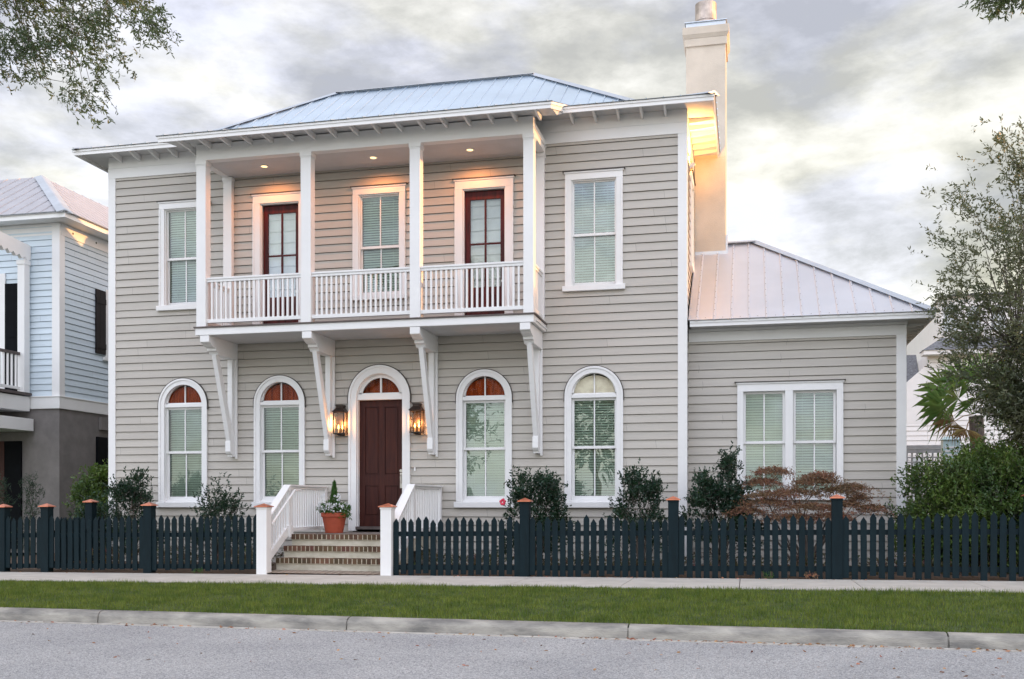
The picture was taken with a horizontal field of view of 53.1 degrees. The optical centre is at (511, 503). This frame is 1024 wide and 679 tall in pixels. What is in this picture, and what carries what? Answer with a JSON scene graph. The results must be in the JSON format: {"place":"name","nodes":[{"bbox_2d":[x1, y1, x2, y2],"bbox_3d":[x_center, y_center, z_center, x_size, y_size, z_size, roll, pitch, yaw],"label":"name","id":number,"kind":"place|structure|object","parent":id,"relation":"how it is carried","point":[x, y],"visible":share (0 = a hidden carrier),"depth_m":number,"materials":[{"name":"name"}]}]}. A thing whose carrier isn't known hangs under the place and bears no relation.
{"place":"outdoors","nodes":[
{"label":"outdoors","id":0,"kind":"place"},
{"bbox_2d":[0,622,1023,678],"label":"road","id":1,"kind":"structure","parent":0,"point":[193,653],"depth_m":9.60,"materials":[{"name":"grey asphalt"}]},
{"bbox_2d":[0,620,1023,651],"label":"gutter","id":2,"kind":"object","parent":1,"relation":"on","point":[1000,650],"visible":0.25,"depth_m":11.10,"materials":[{"name":"grey concrete"}]},
{"bbox_2d":[14,571,1021,677],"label":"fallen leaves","id":3,"kind":"object","parent":1,"relation":"on","point":[853,645],"visible":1,"depth_m":10.54,"materials":[{"name":"brown plant"}]},
{"bbox_2d":[0,572,1023,592],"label":"sidewalk","id":4,"kind":"structure","parent":0,"point":[693,583],"depth_m":15.47,"materials":[{"name":"concrete"}]},
{"bbox_2d":[254,503,273,573],"bbox_3d":[-4.264,0.601,17.599,0.250,1.218,0.250,0,0,13],"label":"gate post","id":5,"kind":"object","parent":4,"relation":"on","point":[263,538],"visible":1,"depth_m":17.51,"materials":[{"name":"white paint"}]},
{"bbox_2d":[378,503,396,575],"bbox_3d":[-2.076,0.601,17.095,0.250,1.218,0.250,0,0,13],"label":"gate post","id":6,"kind":"object","parent":4,"relation":"on","point":[387,515],"visible":0.83,"depth_m":17.00,"materials":[{"name":"white paint"}]},
{"bbox_2d":[0,578,1023,634],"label":"verge","id":7,"kind":"structure","parent":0,"point":[733,599],"depth_m":12.53,"materials":[{"name":"plant"}]},
{"bbox_2d":[0,607,1023,649],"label":"kerb","id":8,"kind":"structure","parent":7,"relation":"on","point":[1001,641],"depth_m":11.17,"materials":[{"name":"concrete"}]},
{"bbox_2d":[0,0,1023,305],"label":"sky","id":9,"kind":"structure","parent":0,"point":[838,111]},
{"bbox_2d":[7,553,1023,580],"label":"yard","id":10,"kind":"structure","parent":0,"point":[273,567],"depth_m":17.19,"materials":[{"name":"green plant"}]},
{"bbox_2d":[54,499,112,563],"bbox_3d":[-8.241,0.574,19.724,0.216,1.332,2.050,0,0,13],"label":"picket fence","id":11,"kind":"object","parent":10,"relation":"on","point":[91,508],"visible":0.33,"depth_m":19.84,"materials":[{"name":"paint"}]},
{"bbox_2d":[62,458,107,518],"bbox_3d":[-9.468,0.116,23.747,2.129,2.382,1.674,0,0,13],"label":"leafy shrub","id":12,"kind":"object","parent":10,"relation":"on","point":[97,477],"visible":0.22,"depth_m":23.46,"materials":[{"name":"green plant"}]},
{"bbox_2d":[66,489,112,522],"bbox_3d":[-8.653,0.465,21.456,1.154,1.572,1.183,0,0,-7],"label":"leafy shrub","id":13,"kind":"object","parent":10,"relation":"on","point":[81,514],"visible":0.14,"depth_m":21.23,"materials":[{"name":"green plant"}]},
{"bbox_2d":[0,502,255,572],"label":"picket fence","id":14,"kind":"object","parent":10,"relation":"on","point":[147,534],"visible":0.98,"depth_m":18.17,"materials":[{"name":"paint"}]},
{"bbox_2d":[99,466,164,560],"bbox_3d":[-7.545,0.188,20.286,1.328,1.885,1.283,0,0,13],"label":"camellia","id":15,"kind":"object","parent":10,"relation":"on","point":[122,489],"visible":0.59,"depth_m":20.14,"materials":[{"name":"green plant"}]},
{"bbox_2d":[184,472,252,561],"bbox_3d":[-5.663,0.251,19.762,1.141,1.761,1.414,0,0,35],"label":"camellia","id":16,"kind":"object","parent":10,"relation":"on","point":[221,505],"visible":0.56,"depth_m":19.68,"materials":[{"name":"green plant"}]},
{"bbox_2d":[268,570,379,574],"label":"brick path","id":17,"kind":"structure","parent":10,"relation":"on","point":[327,572],"depth_m":17.54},
{"bbox_2d":[276,532,429,571],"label":"front steps","id":18,"kind":"structure","parent":10,"relation":"on","point":[351,551],"depth_m":18.13,"materials":[{"name":"concrete"}]},
{"bbox_2d":[271,485,327,558],"bbox_3d":[-3.958,0.359,19.019,0.219,1.419,2.635,0,0,13],"label":"stair railing","id":19,"kind":"object","parent":18,"relation":"on","point":[294,508],"visible":0.88,"depth_m":18.89,"materials":[{"name":"white paint"}]},
{"bbox_2d":[316,479,351,532],"bbox_3d":[-3.379,0.034,19.397,0.676,1.030,0.697,0,0,-14],"label":"potted plant","id":20,"kind":"object","parent":18,"relation":"on","point":[334,520],"visible":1,"depth_m":19.24,"materials":[{"name":"green plant"}]},
{"bbox_2d":[395,484,442,561],"bbox_3d":[-1.726,0.359,18.505,0.219,1.419,2.635,0,0,13],"label":"stair railing","id":21,"kind":"object","parent":18,"relation":"on","point":[416,501],"visible":0.6,"depth_m":18.46,"materials":[{"name":"white paint"}]},
{"bbox_2d":[72,0,940,565],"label":"house","id":22,"kind":"structure","parent":10,"relation":"on","point":[576,290],"depth_m":19.57,"materials":[{"name":"paint"}]},
{"bbox_2d":[156,198,195,310],"bbox_3d":[-6.731,-5.108,21.103,1.180,2.256,0.285,0,0,13],"label":"window","id":23,"kind":"structure","parent":22,"relation":"in","point":[185,207],"depth_m":21.18,"materials":[{"name":"white paint"}]},
{"bbox_2d":[156,378,209,506],"bbox_3d":[-6.731,-1.257,21.103,1.180,2.658,0.285,0,0,13],"label":"window","id":24,"kind":"structure","parent":22,"relation":"in","point":[185,400],"depth_m":21.15,"materials":[{"name":"white paint"}]},
{"bbox_2d":[250,190,300,323],"bbox_3d":[-4.645,-4.828,20.625,1.246,2.836,0.282,0,0,13],"label":"balcony door","id":25,"kind":"structure","parent":22,"relation":"in","point":[276,230],"depth_m":20.66,"materials":[{"name":"white paint"}]},
{"bbox_2d":[251,375,305,506],"bbox_3d":[-4.644,-1.257,20.623,1.180,2.658,0.285,0,0,13],"label":"window","id":26,"kind":"structure","parent":22,"relation":"in","point":[281,398],"depth_m":20.67,"materials":[{"name":"white paint"}]},
{"bbox_2d":[332,405,347,435],"bbox_3d":[-3.372,-1.640,20.138,0.270,0.600,0.260,0,0,13],"label":"wall lantern","id":27,"kind":"object","parent":22,"relation":"attached to","point":[342,423],"depth_m":20.19,"materials":[{"name":"brown metal"}]},
{"bbox_2d":[350,182,407,300],"bbox_3d":[-2.587,-5.123,20.150,1.180,2.246,0.285,0,0,13],"label":"window","id":28,"kind":"structure","parent":22,"relation":"in","point":[391,191],"depth_m":20.17,"materials":[{"name":"white paint"}]},
{"bbox_2d":[409,403,424,434],"bbox_3d":[-1.837,-1.640,19.785,0.270,0.600,0.260,0,0,13],"label":"wall lantern","id":29,"kind":"object","parent":22,"relation":"attached to","point":[418,421],"depth_m":19.79,"materials":[{"name":"brown metal"}]},
{"bbox_2d":[465,148,474,151],"bbox_3d":[-0.786,-6.605,19.113,0.176,0.008,0.176,0,0,13],"label":"recessed light","id":30,"kind":"object","parent":22,"relation":"attached to","point":[469,149],"visible":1,"depth_m":19.13,"materials":[{"name":"white paint"}]},
{"bbox_2d":[454,368,513,507],"bbox_3d":[-0.515,-1.257,19.674,1.180,2.658,0.285,0,0,13],"label":"window","id":31,"kind":"structure","parent":22,"relation":"in","point":[480,479],"depth_m":19.72,"materials":[{"name":"white paint"}]},
{"bbox_2d":[452,174,515,315],"bbox_3d":[-0.518,-4.828,19.676,1.246,2.836,0.282,0,0,13],"label":"balcony door","id":32,"kind":"structure","parent":22,"relation":"in","point":[483,218],"depth_m":19.70,"materials":[{"name":"white paint"}]},
{"bbox_2d":[563,365,624,507],"bbox_3d":[1.546,-1.257,19.200,1.180,2.658,0.285,0,0,13],"label":"window","id":33,"kind":"structure","parent":22,"relation":"in","point":[594,390],"depth_m":19.24,"materials":[{"name":"white paint"}]},
{"bbox_2d":[562,167,625,291],"bbox_3d":[1.546,-5.108,19.200,1.180,2.256,0.285,0,0,13],"label":"window","id":34,"kind":"structure","parent":22,"relation":"in","point":[614,175],"depth_m":19.23,"materials":[{"name":"white paint"}]},
{"bbox_2d":[689,170,695,276],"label":"window","id":35,"kind":"structure","parent":22,"relation":"in","point":[692,183],"depth_m":20.02,"materials":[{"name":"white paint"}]},
{"bbox_2d":[734,379,845,499],"bbox_3d":[5.103,-1.163,18.843,1.970,2.186,0.285,0,0,13],"label":"window","id":36,"kind":"structure","parent":22,"relation":"in","point":[747,391],"depth_m":18.87,"materials":[{"name":"white paint"}]},
{"bbox_2d":[497,464,575,564],"bbox_3d":[0.417,0.207,18.312,1.524,1.845,1.466,0,0,13],"label":"camellia","id":37,"kind":"object","parent":10,"relation":"on","point":[546,485],"visible":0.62,"depth_m":18.06,"materials":[{"name":"green plant"}]},
{"bbox_2d":[79,544,1017,576],"bbox_3d":[0.464,1.000,17.756,17.668,0.546,2.051,0,0,13],"label":"groundcover","id":38,"kind":"object","parent":10,"relation":"on","point":[685,562],"visible":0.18,"depth_m":17.39,"materials":[{"name":"green plant"}]},
{"bbox_2d":[598,457,667,565],"bbox_3d":[2.179,0.153,17.889,1.252,1.958,1.288,0,0,-12],"label":"camellia","id":39,"kind":"object","parent":10,"relation":"on","point":[648,489],"visible":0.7,"depth_m":17.74,"materials":[{"name":"green plant"}]},
{"bbox_2d":[393,494,1023,580],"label":"picket fence","id":40,"kind":"object","parent":10,"relation":"on","point":[836,532],"visible":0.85,"depth_m":15.89,"materials":[{"name":"paint"}]},
{"bbox_2d":[679,441,770,565],"bbox_3d":[3.614,0.013,17.498,1.428,2.230,1.490,0,0,-40],"label":"camellia","id":41,"kind":"object","parent":10,"relation":"on","point":[709,492],"visible":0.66,"depth_m":17.44,"materials":[{"name":"green plant"}]},
{"bbox_2d":[720,464,895,565],"bbox_3d":[4.832,0.244,17.133,3.106,1.833,1.795,0,0,13],"label":"japanese maple","id":42,"kind":"object","parent":10,"relation":"on","point":[769,498],"visible":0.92,"depth_m":17.02,"materials":[{"name":"brown plant"}]},
{"bbox_2d":[883,476,931,566],"bbox_3d":[6.651,0.280,17.160,0.848,1.824,0.324,0,0,13],"label":"sapling","id":43,"kind":"object","parent":10,"relation":"on","point":[887,513],"visible":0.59,"depth_m":17.19,"materials":[{"name":"green plant"}]},
{"bbox_2d":[887,444,1000,566],"bbox_3d":[7.245,0.132,17.182,1.963,2.254,1.713,0,0,13],"label":"hedge shrub","id":44,"kind":"object","parent":10,"relation":"on","point":[929,479],"visible":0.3,"depth_m":16.83,"materials":[{"name":"green plant"}]},
{"bbox_2d":[920,432,1023,573],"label":"hedge shrub","id":45,"kind":"object","parent":10,"relation":"on","point":[1001,462],"visible":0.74,"depth_m":16.40,"materials":[{"name":"green plant"}]},
{"bbox_2d":[920,436,1023,547],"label":"hedge shrub","id":46,"kind":"object","parent":10,"relation":"on","point":[1015,445],"visible":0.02,"depth_m":18.78,"materials":[{"name":"green plant"}]},
{"bbox_2d":[997,460,1023,546],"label":"hedge shrub","id":47,"kind":"object","parent":10,"relation":"on","point":[1017,515],"visible":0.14,"depth_m":16.34,"materials":[{"name":"green plant"}]},
{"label":"back lawn","id":48,"kind":"structure","parent":0,"visible":0},
{"bbox_2d":[0,473,17,517],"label":"shrub","id":49,"kind":"object","parent":48,"relation":"on","point":[3,482],"visible":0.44,"depth_m":24.37,"materials":[{"name":"green plant"}]},
{"bbox_2d":[16,472,44,554],"bbox_3d":[-11.536,0.222,24.527,0.666,2.047,0.741,0,0,-13],"label":"narrow conifer","id":50,"kind":"object","parent":48,"relation":"on","point":[32,485],"visible":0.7,"depth_m":24.51,"materials":[{"name":"green plant"}]},
{"bbox_2d":[0,175,107,552],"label":"neighbour house","id":51,"kind":"structure","parent":48,"relation":"on","point":[53,335],"depth_m":27.07,"materials":[{"name":"blue"}]},
{"bbox_2d":[0,441,3,504],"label":"ground floor door","id":52,"kind":"structure","parent":51,"relation":"in","point":[1,442],"depth_m":27.17,"materials":[{"name":"brown wood"}]},
{"bbox_2d":[0,273,5,388],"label":"window","id":53,"kind":"structure","parent":51,"relation":"in","point":[2,276],"depth_m":27.16,"materials":[{"name":"white paint"}]},
{"bbox_2d":[102,289,107,360],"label":"window","id":54,"kind":"structure","parent":51,"relation":"in","point":[105,358],"depth_m":28.72,"materials":[{"name":"white paint"}]},
{"bbox_2d":[907,445,969,504],"bbox_3d":[10.110,-0.130,25.395,2.320,2.640,0.130,0,0,13],"label":"lattice fence","id":55,"kind":"object","parent":48,"relation":"on","point":[922,449],"visible":0.05,"depth_m":25.34,"materials":[{"name":"white wood"}]},
{"bbox_2d":[939,437,961,473],"bbox_3d":[10.540,-0.210,24.614,0.440,2.800,0.371,0,0,13],"label":"utility box","id":56,"kind":"object","parent":48,"relation":"on","point":[951,445],"visible":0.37,"depth_m":24.47,"materials":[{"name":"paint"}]},
{"bbox_2d":[911,351,1011,450],"bbox_3d":[9.921,-1.059,21.842,2.632,4.913,1.416,0,0,13],"label":"fan palm","id":57,"kind":"object","parent":48,"relation":"on","point":[937,406],"visible":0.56,"depth_m":22.03,"materials":[{"name":"leaves"},{"name":"bark"}]},
{"bbox_2d":[907,114,1023,453],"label":"oak tree","id":58,"kind":"object","parent":48,"relation":"on","point":[1005,399],"visible":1,"depth_m":16.77,"materials":[{"name":"green plant"}]},
{"bbox_2d":[907,292,1023,513],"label":"white house","id":59,"kind":"structure","parent":48,"relation":"on","point":[921,346],"depth_m":42.23,"materials":[{"name":"paint"}]},
{"bbox_2d":[913,458,920,499],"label":"window","id":60,"kind":"structure","parent":59,"relation":"in","point":[914,459],"depth_m":42.25,"materials":[{"name":"white"}]},
{"bbox_2d":[941,303,959,335],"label":"window","id":61,"kind":"structure","parent":59,"relation":"in","point":[943,316],"depth_m":41.95,"materials":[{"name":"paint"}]},
{"bbox_2d":[964,302,983,333],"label":"window","id":62,"kind":"structure","parent":59,"relation":"in","point":[977,302],"depth_m":41.74,"materials":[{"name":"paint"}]},
{"bbox_2d":[988,301,1007,333],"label":"window","id":63,"kind":"structure","parent":59,"relation":"in","point":[989,323],"depth_m":41.54,"materials":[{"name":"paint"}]},
{"label":"ground","id":64,"kind":"structure","parent":0,"visible":0},
{"bbox_2d":[0,0,184,129],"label":"live oak","id":65,"kind":"object","parent":64,"relation":"on","point":[87,21],"visible":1,"depth_m":10.22,"materials":[{"name":"green plant"}]},
{"bbox_2d":[958,0,1023,24],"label":"live oak","id":66,"kind":"object","parent":64,"relation":"on","point":[998,5],"visible":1,"depth_m":9.25,"materials":[{"name":"green plant"}]}
]}

